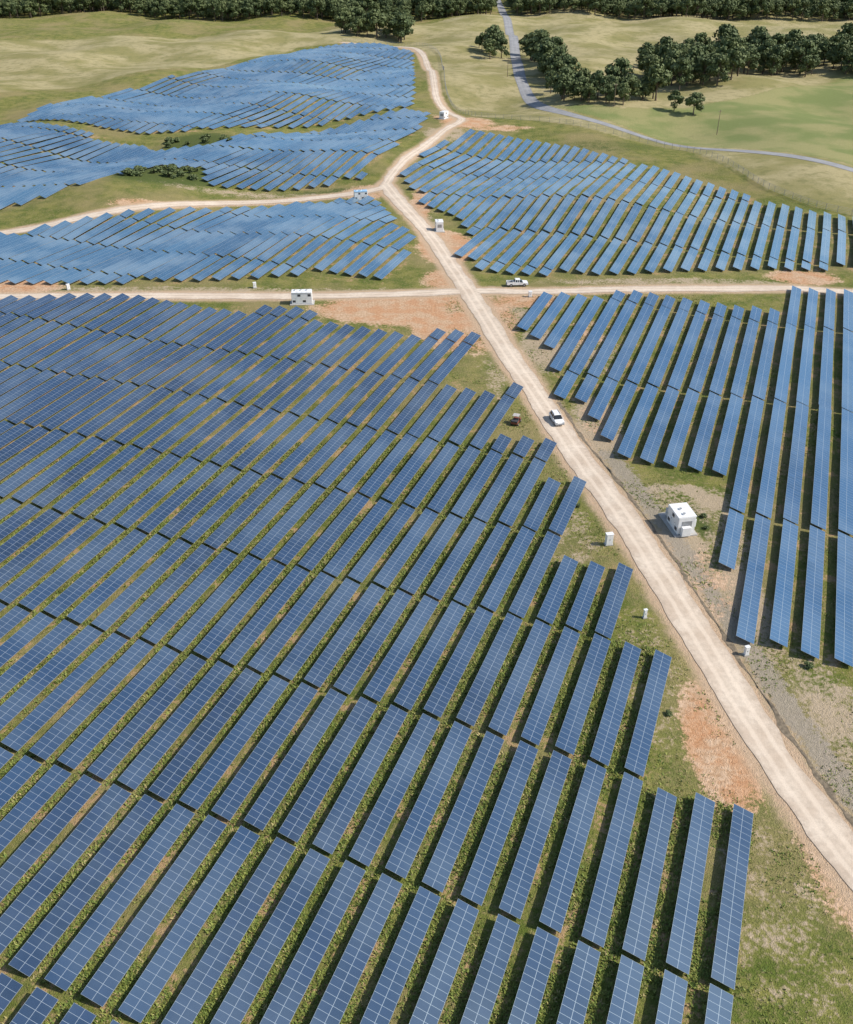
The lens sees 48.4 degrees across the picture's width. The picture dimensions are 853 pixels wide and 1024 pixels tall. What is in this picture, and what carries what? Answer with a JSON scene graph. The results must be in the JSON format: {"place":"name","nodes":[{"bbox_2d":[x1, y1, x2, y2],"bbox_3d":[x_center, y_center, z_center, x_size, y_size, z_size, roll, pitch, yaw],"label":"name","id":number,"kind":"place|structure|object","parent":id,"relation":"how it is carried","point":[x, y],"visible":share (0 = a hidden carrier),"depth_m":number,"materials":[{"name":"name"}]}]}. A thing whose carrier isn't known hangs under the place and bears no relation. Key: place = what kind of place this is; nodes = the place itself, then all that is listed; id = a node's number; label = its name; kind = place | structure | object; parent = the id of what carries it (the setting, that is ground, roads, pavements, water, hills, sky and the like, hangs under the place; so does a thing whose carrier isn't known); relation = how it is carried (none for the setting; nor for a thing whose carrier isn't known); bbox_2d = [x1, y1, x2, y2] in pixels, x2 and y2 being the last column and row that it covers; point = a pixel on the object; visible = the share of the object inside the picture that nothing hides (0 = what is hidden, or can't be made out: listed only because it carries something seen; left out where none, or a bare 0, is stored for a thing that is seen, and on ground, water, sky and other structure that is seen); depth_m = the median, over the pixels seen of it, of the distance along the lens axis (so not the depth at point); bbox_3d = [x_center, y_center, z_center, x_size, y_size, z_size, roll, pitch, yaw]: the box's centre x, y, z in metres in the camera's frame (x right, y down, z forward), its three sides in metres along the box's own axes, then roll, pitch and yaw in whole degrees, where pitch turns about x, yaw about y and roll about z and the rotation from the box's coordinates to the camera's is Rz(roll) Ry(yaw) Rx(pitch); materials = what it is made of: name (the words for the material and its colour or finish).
{"place":"outdoors","nodes":[
{"label":"outdoors","id":0,"kind":"place"},
{"bbox_2d":[0,186,382,233],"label":"gravel road","id":1,"kind":"structure","parent":0,"point":[140,207],"depth_m":320.71,"materials":[{"name":"beige gravel"}]},
{"bbox_2d":[342,42,465,183],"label":"gravel road","id":2,"kind":"structure","parent":0,"point":[397,167],"depth_m":419.28,"materials":[{"name":"beige gravel"}]},
{"bbox_2d":[0,0,852,1023],"bbox_3d":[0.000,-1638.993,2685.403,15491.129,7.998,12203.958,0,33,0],"label":"ground","id":3,"kind":"structure","parent":0,"point":[54,56],"depth_m":190.29,"materials":[{"name":"green plant"}]},
{"bbox_2d":[120,169,129,175],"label":"shrub","id":4,"kind":"object","parent":3,"relation":"on","point":[124,172],"visible":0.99,"depth_m":341.79,"materials":[{"name":"green plant"}]},
{"bbox_2d":[127,170,135,175],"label":"shrub","id":5,"kind":"object","parent":3,"relation":"on","point":[132,172],"visible":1,"depth_m":341.45,"materials":[{"name":"green plant"}]},
{"bbox_2d":[135,170,142,175],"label":"shrub","id":6,"kind":"object","parent":3,"relation":"on","point":[138,173],"visible":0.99,"depth_m":342.06,"materials":[{"name":"green plant"}]},
{"bbox_2d":[153,165,163,172],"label":"shrub","id":7,"kind":"object","parent":3,"relation":"on","point":[158,168],"visible":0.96,"depth_m":349.94,"materials":[{"name":"green plant"}]},
{"bbox_2d":[163,171,172,176],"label":"shrub","id":8,"kind":"object","parent":3,"relation":"on","point":[168,173],"visible":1,"depth_m":344.28,"materials":[{"name":"green plant"}]},
{"bbox_2d":[164,141,171,146],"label":"shrub","id":9,"kind":"object","parent":3,"relation":"on","point":[167,144],"visible":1,"depth_m":400.23,"materials":[{"name":"green plant"}]},
{"bbox_2d":[174,169,185,176],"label":"shrub","id":10,"kind":"object","parent":3,"relation":"on","point":[177,171],"visible":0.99,"depth_m":346.67,"materials":[{"name":"green plant"}]},
{"bbox_2d":[186,167,195,172],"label":"shrub","id":11,"kind":"object","parent":3,"relation":"on","point":[190,169],"visible":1,"depth_m":353.37,"materials":[{"name":"green plant"}]},
{"bbox_2d":[189,174,197,180],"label":"shrub","id":12,"kind":"object","parent":3,"relation":"on","point":[193,177],"visible":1,"depth_m":345.10,"materials":[{"name":"green plant"}]},
{"bbox_2d":[0,195,415,283],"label":"solar panel array","id":13,"kind":"object","parent":3,"relation":"on","point":[121,260],"visible":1,"depth_m":282.74,"materials":[{"name":"blue glass"}]},
{"bbox_2d":[0,108,430,208],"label":"solar panel array","id":14,"kind":"object","parent":3,"relation":"on","point":[68,171],"visible":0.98,"depth_m":379.23,"materials":[{"name":"blue glass"}]},
{"bbox_2d":[17,42,416,133],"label":"solar panel array","id":15,"kind":"object","parent":3,"relation":"on","point":[257,83],"visible":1,"depth_m":493.99,"materials":[{"name":"blue glass"}]},
{"bbox_2d":[290,289,314,305],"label":"inverter station","id":16,"kind":"object","parent":3,"relation":"on","point":[301,297],"visible":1,"depth_m":242.95,"materials":[{"name":"metal"}]},
{"bbox_2d":[291,294,296,303],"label":"door","id":17,"kind":"structure","parent":16,"relation":"in","point":[293,296],"depth_m":242.60,"materials":[{"name":"white metal"}]},
{"bbox_2d":[296,294,301,303],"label":"door","id":18,"kind":"structure","parent":16,"relation":"in","point":[299,300],"depth_m":243.02,"materials":[{"name":"white metal"}]},
{"bbox_2d":[302,294,306,302],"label":"door","id":19,"kind":"structure","parent":16,"relation":"in","point":[304,297],"depth_m":242.81,"materials":[{"name":"white metal"}]},
{"bbox_2d":[307,294,311,302],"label":"door","id":20,"kind":"structure","parent":16,"relation":"in","point":[309,299],"depth_m":243.04,"materials":[{"name":"white metal"}]},
{"bbox_2d":[334,21,348,32],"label":"deciduous tree","id":21,"kind":"object","parent":3,"relation":"on","point":[338,25],"visible":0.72,"depth_m":713.34,"materials":[{"name":"green plant"}]},
{"bbox_2d":[334,10,352,33],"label":"deciduous tree","id":22,"kind":"object","parent":3,"relation":"on","point":[339,18],"visible":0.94,"depth_m":707.47,"materials":[{"name":"green plant"}]},
{"bbox_2d":[338,7,351,32],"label":"deciduous tree","id":23,"kind":"object","parent":3,"relation":"on","point":[344,9],"visible":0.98,"depth_m":709.08,"materials":[{"name":"green plant"}]},
{"bbox_2d":[349,17,363,36],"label":"deciduous tree","id":24,"kind":"object","parent":3,"relation":"on","point":[357,22],"visible":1,"depth_m":696.80,"materials":[{"name":"green plant"}]},
{"bbox_2d":[348,7,367,32],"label":"deciduous tree","id":25,"kind":"object","parent":3,"relation":"on","point":[355,11],"visible":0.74,"depth_m":710.79,"materials":[{"name":"green plant"}]},
{"bbox_2d":[354,189,367,199],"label":"inverter station","id":26,"kind":"object","parent":3,"relation":"on","point":[360,194],"visible":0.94,"depth_m":330.53,"materials":[{"name":"metal"}]},
{"bbox_2d":[359,13,373,36],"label":"deciduous tree","id":27,"kind":"object","parent":3,"relation":"on","point":[364,16],"visible":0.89,"depth_m":701.18,"materials":[{"name":"green plant"}]},
{"bbox_2d":[363,9,387,37],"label":"deciduous tree","id":28,"kind":"object","parent":3,"relation":"on","point":[376,17],"visible":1,"depth_m":699.60,"materials":[{"name":"green plant"}]},
{"bbox_2d":[0,293,752,1023],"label":"solar panel array","id":29,"kind":"object","parent":3,"relation":"on","point":[126,951],"visible":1,"depth_m":124.81,"materials":[{"name":"blue glass"}]},
{"bbox_2d":[378,12,393,37],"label":"deciduous tree","id":30,"kind":"object","parent":3,"relation":"on","point":[389,28],"visible":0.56,"depth_m":706.23,"materials":[{"name":"green plant"}]},
{"bbox_2d":[393,27,400,40],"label":"deciduous tree","id":31,"kind":"object","parent":3,"relation":"on","point":[396,29],"visible":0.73,"depth_m":701.26,"materials":[{"name":"green plant"}]},
{"bbox_2d":[391,18,408,40],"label":"deciduous tree","id":32,"kind":"object","parent":3,"relation":"on","point":[399,25],"visible":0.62,"depth_m":700.06,"materials":[{"name":"green plant"}]},
{"bbox_2d":[388,13,413,41],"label":"deciduous tree","id":33,"kind":"object","parent":3,"relation":"on","point":[403,20],"visible":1,"depth_m":695.77,"materials":[{"name":"green plant"}]},
{"bbox_2d":[399,10,415,39],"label":"deciduous tree","id":34,"kind":"object","parent":3,"relation":"on","point":[407,14],"visible":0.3,"depth_m":703.90,"materials":[{"name":"green plant"}]},
{"bbox_2d":[0,0,852,89],"bbox_3d":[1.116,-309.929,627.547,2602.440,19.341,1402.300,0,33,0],"label":"distant forest","id":35,"kind":"object","parent":3,"relation":"on","point":[679,64],"visible":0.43,"depth_m":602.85,"materials":[{"name":"green plant"}]},
{"bbox_2d":[433,219,444,232],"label":"inverter station","id":36,"kind":"object","parent":3,"relation":"on","point":[438,225],"visible":1,"depth_m":297.99,"materials":[{"name":"metal"}]},
{"bbox_2d":[439,110,448,119],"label":"inverter station","id":37,"kind":"object","parent":3,"relation":"on","point":[443,114],"visible":1,"depth_m":434.75,"materials":[{"name":"metal"}]},
{"bbox_2d":[475,32,486,51],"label":"deciduous tree","id":38,"kind":"object","parent":3,"relation":"on","point":[480,40],"visible":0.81,"depth_m":629.70,"materials":[{"name":"green plant"}]},
{"bbox_2d":[482,38,497,58],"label":"deciduous tree","id":39,"kind":"object","parent":3,"relation":"on","point":[488,43],"visible":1,"depth_m":607.46,"materials":[{"name":"green plant"}]},
{"bbox_2d":[484,24,504,55],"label":"deciduous tree","id":40,"kind":"object","parent":3,"relation":"on","point":[495,32],"visible":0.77,"depth_m":618.11,"materials":[{"name":"green plant"}]},
{"bbox_2d":[494,37,509,57],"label":"deciduous tree","id":41,"kind":"object","parent":3,"relation":"on","point":[499,46],"visible":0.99,"depth_m":617.16,"materials":[{"name":"green plant"}]},
{"bbox_2d":[511,413,520,425],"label":"utility vehicle","id":42,"kind":"object","parent":3,"relation":"on","point":[515,420],"visible":1,"depth_m":187.89,"materials":[{"name":"brown metal"}]},
{"bbox_2d":[506,278,527,286],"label":"pickup truck","id":43,"kind":"object","parent":3,"relation":"on","point":[516,281],"visible":1,"depth_m":253.59,"materials":[{"name":"white paint"}]},
{"bbox_2d":[518,34,528,55],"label":"deciduous tree","id":44,"kind":"object","parent":3,"relation":"on","point":[525,35],"visible":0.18,"depth_m":640.27,"materials":[{"name":"green plant"}]},
{"bbox_2d":[519,32,537,60],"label":"deciduous tree","id":45,"kind":"object","parent":3,"relation":"on","point":[525,41],"visible":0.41,"depth_m":601.37,"materials":[{"name":"green plant"}]},
{"bbox_2d":[526,43,534,61],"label":"deciduous tree","id":46,"kind":"object","parent":3,"relation":"on","point":[531,46],"visible":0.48,"depth_m":591.64,"materials":[{"name":"green plant"}]},
{"bbox_2d":[529,30,549,43],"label":"deciduous tree","id":47,"kind":"object","parent":3,"relation":"on","point":[539,36],"visible":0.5,"depth_m":587.61,"materials":[{"name":"green plant"}]},
{"bbox_2d":[534,37,549,46],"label":"deciduous tree","id":48,"kind":"object","parent":3,"relation":"on","point":[543,39],"visible":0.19,"depth_m":570.21,"materials":[{"name":"green plant"}]},
{"bbox_2d":[531,40,557,74],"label":"deciduous tree","id":49,"kind":"object","parent":3,"relation":"on","point":[547,45],"visible":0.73,"depth_m":546.80,"materials":[{"name":"green plant"}]},
{"bbox_2d":[537,52,552,73],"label":"deciduous tree","id":50,"kind":"object","parent":3,"relation":"on","point":[545,55],"visible":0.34,"depth_m":542.14,"materials":[{"name":"green plant"}]},
{"bbox_2d":[540,56,550,69],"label":"deciduous tree","id":51,"kind":"object","parent":3,"relation":"on","point":[544,65],"visible":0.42,"depth_m":537.82,"materials":[{"name":"green plant"}]},
{"bbox_2d":[544,70,554,93],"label":"deciduous tree","id":52,"kind":"object","parent":3,"relation":"on","point":[548,79],"visible":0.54,"depth_m":499.85,"materials":[{"name":"green plant"}]},
{"bbox_2d":[539,39,560,50],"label":"deciduous tree","id":53,"kind":"object","parent":3,"relation":"on","point":[552,40],"visible":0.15,"depth_m":549.89,"materials":[{"name":"green plant"}]},
{"bbox_2d":[544,59,565,74],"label":"deciduous tree","id":54,"kind":"object","parent":3,"relation":"on","point":[555,64],"visible":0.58,"depth_m":518.83,"materials":[{"name":"green plant"}]},
{"bbox_2d":[541,36,568,50],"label":"deciduous tree","id":55,"kind":"object","parent":3,"relation":"on","point":[559,40],"visible":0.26,"depth_m":552.37,"materials":[{"name":"green plant"}]},
{"bbox_2d":[547,46,571,64],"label":"deciduous tree","id":56,"kind":"object","parent":3,"relation":"on","point":[559,53],"visible":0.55,"depth_m":527.43,"materials":[{"name":"green plant"}]},
{"bbox_2d":[553,73,574,101],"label":"deciduous tree","id":57,"kind":"object","parent":3,"relation":"on","point":[566,81],"visible":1,"depth_m":471.26,"materials":[{"name":"green plant"}]},
{"bbox_2d":[551,67,576,98],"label":"deciduous tree","id":58,"kind":"object","parent":3,"relation":"on","point":[554,77],"visible":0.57,"depth_m":475.57,"materials":[{"name":"green plant"}]},
{"bbox_2d":[562,56,580,71],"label":"deciduous tree","id":59,"kind":"object","parent":3,"relation":"on","point":[570,62],"visible":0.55,"depth_m":518.35,"materials":[{"name":"green plant"}]},
{"bbox_2d":[568,86,579,98],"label":"deciduous tree","id":60,"kind":"object","parent":3,"relation":"on","point":[572,90],"visible":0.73,"depth_m":472.92,"materials":[{"name":"green plant"}]},
{"bbox_2d":[573,76,589,100],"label":"deciduous tree","id":61,"kind":"object","parent":3,"relation":"on","point":[579,84],"visible":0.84,"depth_m":467.53,"materials":[{"name":"green plant"}]},
{"bbox_2d":[574,67,590,79],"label":"deciduous tree","id":62,"kind":"object","parent":3,"relation":"on","point":[584,72],"visible":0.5,"depth_m":478.14,"materials":[{"name":"green plant"}]},
{"bbox_2d":[583,83,596,102],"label":"deciduous tree","id":63,"kind":"object","parent":3,"relation":"on","point":[589,87],"visible":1,"depth_m":463.39,"materials":[{"name":"green plant"}]},
{"bbox_2d":[588,78,602,96],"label":"deciduous tree","id":64,"kind":"object","parent":3,"relation":"on","point":[594,82],"visible":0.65,"depth_m":467.75,"materials":[{"name":"green plant"}]},
{"bbox_2d":[342,38,852,214],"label":"perimeter fence","id":65,"kind":"object","parent":3,"relation":"on","point":[451,102],"visible":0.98,"depth_m":404.79,"materials":[{"name":"grey metal"}]},
{"bbox_2d":[590,70,607,98],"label":"deciduous tree","id":66,"kind":"object","parent":3,"relation":"on","point":[600,76],"visible":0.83,"depth_m":467.32,"materials":[{"name":"green plant"}]},
{"bbox_2d":[599,83,615,103],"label":"deciduous tree","id":67,"kind":"object","parent":3,"relation":"on","point":[603,89],"visible":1,"depth_m":461.83,"materials":[{"name":"green plant"}]},
{"bbox_2d":[604,532,613,546],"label":"electrical cabinet","id":68,"kind":"object","parent":3,"relation":"on","point":[609,536],"visible":1,"depth_m":151.87,"materials":[{"name":"metal"}]},
{"bbox_2d":[605,73,613,80],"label":"deciduous tree","id":69,"kind":"object","parent":3,"relation":"on","point":[610,75],"visible":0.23,"depth_m":473.67,"materials":[{"name":"green plant"}]},
{"bbox_2d":[605,89,615,102],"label":"deciduous tree","id":70,"kind":"object","parent":3,"relation":"on","point":[611,93],"visible":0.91,"depth_m":463.10,"materials":[{"name":"green plant"}]},
{"bbox_2d":[607,76,620,94],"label":"deciduous tree","id":71,"kind":"object","parent":3,"relation":"on","point":[612,83],"visible":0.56,"depth_m":466.69,"materials":[{"name":"green plant"}]},
{"bbox_2d":[611,78,619,89],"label":"deciduous tree","id":72,"kind":"object","parent":3,"relation":"on","point":[614,81],"visible":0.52,"depth_m":466.47,"materials":[{"name":"green plant"}]},
{"bbox_2d":[604,57,633,94],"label":"deciduous tree","id":73,"kind":"object","parent":3,"relation":"on","point":[621,66],"visible":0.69,"depth_m":476.64,"materials":[{"name":"green plant"}]},
{"bbox_2d":[400,129,845,275],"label":"solar panel array","id":74,"kind":"object","parent":3,"relation":"on","point":[558,254],"visible":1,"depth_m":309.97,"materials":[{"name":"blue glass"}]},
{"bbox_2d":[615,82,631,104],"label":"deciduous tree","id":75,"kind":"object","parent":3,"relation":"on","point":[623,89],"visible":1,"depth_m":458.72,"materials":[{"name":"green plant"}]},
{"bbox_2d":[620,74,642,100],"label":"deciduous tree","id":76,"kind":"object","parent":3,"relation":"on","point":[634,82],"visible":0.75,"depth_m":465.75,"materials":[{"name":"green plant"}]},
{"bbox_2d":[628,74,639,96],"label":"deciduous tree","id":77,"kind":"object","parent":3,"relation":"on","point":[634,88],"visible":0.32,"depth_m":470.08,"materials":[{"name":"green plant"}]},
{"bbox_2d":[638,86,648,99],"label":"deciduous tree","id":78,"kind":"object","parent":3,"relation":"on","point":[645,89],"visible":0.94,"depth_m":472.70,"materials":[{"name":"green plant"}]},
{"bbox_2d":[639,80,650,98],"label":"deciduous tree","id":79,"kind":"object","parent":3,"relation":"on","point":[648,93],"visible":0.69,"depth_m":474.46,"materials":[{"name":"green plant"}]},
{"bbox_2d":[642,608,647,618],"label":"electrical cabinet","id":80,"kind":"object","parent":3,"relation":"on","point":[644,616],"visible":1,"depth_m":137.03,"materials":[{"name":"metal"}]},
{"bbox_2d":[446,294,852,1023],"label":"grass","id":81,"kind":"structure","parent":3,"relation":"on","point":[710,610],"depth_m":149.98,"materials":[{"name":"green plant"}]},
{"bbox_2d":[644,73,662,98],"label":"deciduous tree","id":82,"kind":"object","parent":3,"relation":"on","point":[655,87],"visible":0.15,"depth_m":480.13,"materials":[{"name":"green plant"}]},
{"bbox_2d":[642,63,672,100],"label":"deciduous tree","id":83,"kind":"object","parent":3,"relation":"on","point":[659,75],"visible":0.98,"depth_m":469.53,"materials":[{"name":"green plant"}]},
{"bbox_2d":[665,709,672,715],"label":"shrub","id":84,"kind":"object","parent":3,"relation":"on","point":[668,713],"visible":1,"depth_m":121.51,"materials":[{"name":"green plant"}]},
{"bbox_2d":[667,90,684,110],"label":"deciduous tree","id":85,"kind":"object","parent":3,"relation":"on","point":[676,96],"visible":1,"depth_m":456.27,"materials":[{"name":"green plant"}]},
{"bbox_2d":[658,502,697,537],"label":"inverter station","id":86,"kind":"object","parent":3,"relation":"on","point":[679,519],"visible":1,"depth_m":154.38,"materials":[{"name":"metal"}]},
{"bbox_2d":[667,507,671,523],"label":"door","id":87,"kind":"structure","parent":86,"relation":"in","point":[669,510],"depth_m":156.37,"materials":[{"name":"grey metal"}]},
{"bbox_2d":[670,511,675,527],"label":"door","id":88,"kind":"structure","parent":86,"relation":"in","point":[672,521],"depth_m":155.42,"materials":[{"name":"grey metal"}]},
{"bbox_2d":[674,516,678,533],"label":"door","id":89,"kind":"structure","parent":86,"relation":"in","point":[676,519],"depth_m":154.06,"materials":[{"name":"grey metal"}]},
{"bbox_2d":[517,285,852,666],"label":"solar panel array","id":90,"kind":"object","parent":3,"relation":"on","point":[780,624],"visible":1,"depth_m":191.00,"materials":[{"name":"blue glass"}]},
{"bbox_2d":[684,92,705,114],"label":"deciduous tree","id":91,"kind":"object","parent":3,"relation":"on","point":[697,98],"visible":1,"depth_m":451.08,"materials":[{"name":"green plant"}]},
{"bbox_2d":[557,402,852,825],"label":"drainage ditch","id":92,"kind":"object","parent":3,"relation":"on","point":[783,727],"visible":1,"depth_m":132.01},
{"bbox_2d":[742,645,750,656],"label":"electrical cabinet","id":93,"kind":"object","parent":3,"relation":"on","point":[746,651],"visible":1,"depth_m":130.75,"materials":[{"name":"metal"}]},
{"bbox_2d":[804,660,813,669],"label":"shrub","id":94,"kind":"object","parent":3,"relation":"on","point":[809,665],"visible":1,"depth_m":128.99,"materials":[{"name":"green plant"}]},
{"bbox_2d":[0,285,852,298],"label":"gravel road","id":95,"kind":"structure","parent":0,"point":[663,288],"depth_m":250.68,"materials":[{"name":"beige gravel"}]},
{"bbox_2d":[380,183,852,890],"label":"gravel road","id":96,"kind":"structure","parent":0,"point":[822,821],"depth_m":139.55,"materials":[{"name":"beige gravel"}]},
{"bbox_2d":[549,409,564,425],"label":"suv car","id":97,"kind":"object","parent":96,"relation":"on","point":[555,416],"visible":1,"depth_m":188.68,"materials":[{"name":"white paint"}]},
{"bbox_2d":[497,0,852,171],"bbox_3d":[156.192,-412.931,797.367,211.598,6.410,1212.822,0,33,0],"label":"asphalt road","id":98,"kind":"structure","parent":0,"point":[529,98],"depth_m":485.82,"materials":[{"name":"grey asphalt"}]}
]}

